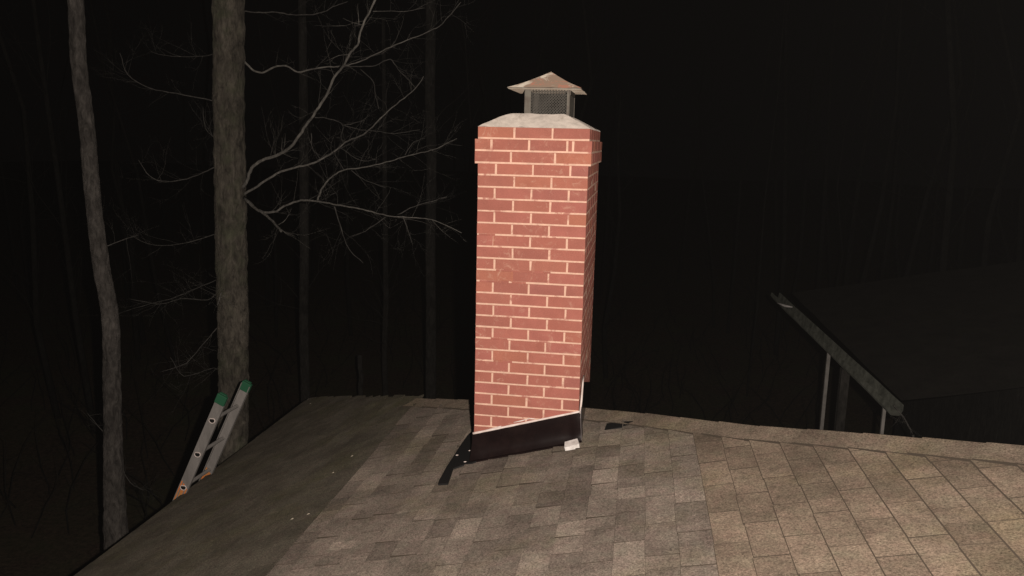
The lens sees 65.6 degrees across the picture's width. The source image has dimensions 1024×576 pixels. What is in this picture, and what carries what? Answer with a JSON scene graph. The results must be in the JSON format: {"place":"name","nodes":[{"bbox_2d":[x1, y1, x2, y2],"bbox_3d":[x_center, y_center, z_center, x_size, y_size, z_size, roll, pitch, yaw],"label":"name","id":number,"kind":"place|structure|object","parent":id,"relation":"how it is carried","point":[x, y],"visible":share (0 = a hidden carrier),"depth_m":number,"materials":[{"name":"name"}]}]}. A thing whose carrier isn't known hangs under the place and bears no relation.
{"place":"outdoors","nodes":[
{"label":"outdoors","id":0,"kind":"place"},
{"bbox_2d":[0,161,1023,575],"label":"ground","id":1,"kind":"structure","parent":0,"point":[644,271],"depth_m":27.69,"materials":[{"name":"green soil"}]},
{"bbox_2d":[67,0,157,552],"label":"bare tree","id":2,"kind":"object","parent":1,"relation":"on","point":[115,525],"visible":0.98,"depth_m":7.88,"materials":[{"name":"brown plant"}]},
{"bbox_2d":[173,379,251,499],"bbox_3d":[-3.240,2.617,7.186,1.833,3.745,0.434,3,11,9],"label":"ladder","id":3,"kind":"object","parent":1,"relation":"on","point":[203,445],"visible":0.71,"depth_m":6.75,"materials":[{"name":"metal"}]},
{"bbox_2d":[93,0,472,466],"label":"bare tree","id":4,"kind":"object","parent":1,"relation":"on","point":[230,181],"visible":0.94,"depth_m":8.27,"materials":[{"name":"brown plant"}]},
{"bbox_2d":[247,0,344,402],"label":"bare tree","id":5,"kind":"object","parent":1,"relation":"on","point":[303,212],"visible":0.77,"depth_m":13.61,"materials":[{"name":"brown plant"}]},
{"bbox_2d":[331,19,436,396],"bbox_3d":[-2.634,-1.305,16.630,2.364,8.267,1.520,-3,11,-21],"label":"bare tree","id":6,"kind":"object","parent":1,"relation":"on","point":[386,301],"visible":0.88,"depth_m":16.67,"materials":[{"name":"brown plant"}]},
{"bbox_2d":[382,0,481,398],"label":"bare tree","id":7,"kind":"object","parent":1,"relation":"on","point":[431,190],"visible":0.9,"depth_m":14.21,"materials":[{"name":"brown plant"}]},
{"bbox_2d":[0,0,1023,537],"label":"woods","id":8,"kind":"object","parent":1,"relation":"on","point":[894,134],"visible":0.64,"depth_m":20.74,"materials":[{"name":"brown plant"}]},
{"bbox_2d":[74,72,1023,575],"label":"house","id":9,"kind":"structure","parent":1,"relation":"on","point":[494,478],"depth_m":4.32,"materials":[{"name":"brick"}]},
{"bbox_2d":[564,439,579,450],"bbox_3d":[0.347,0.903,4.581,0.091,0.062,0.054,3,11,9],"label":"plastic offcut","id":10,"kind":"object","parent":9,"relation":"on","point":[573,444],"visible":1,"depth_m":4.57,"materials":[{"name":"white plastic"}]},
{"bbox_2d":[771,261,1023,444],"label":"porch","id":11,"kind":"object","parent":1,"relation":"on","point":[939,355],"visible":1,"depth_m":9.86,"materials":[{"name":"brown wood"}]},
{"bbox_2d":[893,405,919,436],"bbox_3d":[3.741,2.796,7.899,0.342,3.452,0.324,3,11,9],"label":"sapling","id":12,"kind":"object","parent":1,"relation":"on","point":[911,430],"visible":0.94,"depth_m":7.59,"materials":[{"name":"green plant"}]},
{"bbox_2d":[0,0,1023,188],"label":"sky","id":13,"kind":"structure","parent":0,"point":[659,17],"materials":[{"name":"black"}]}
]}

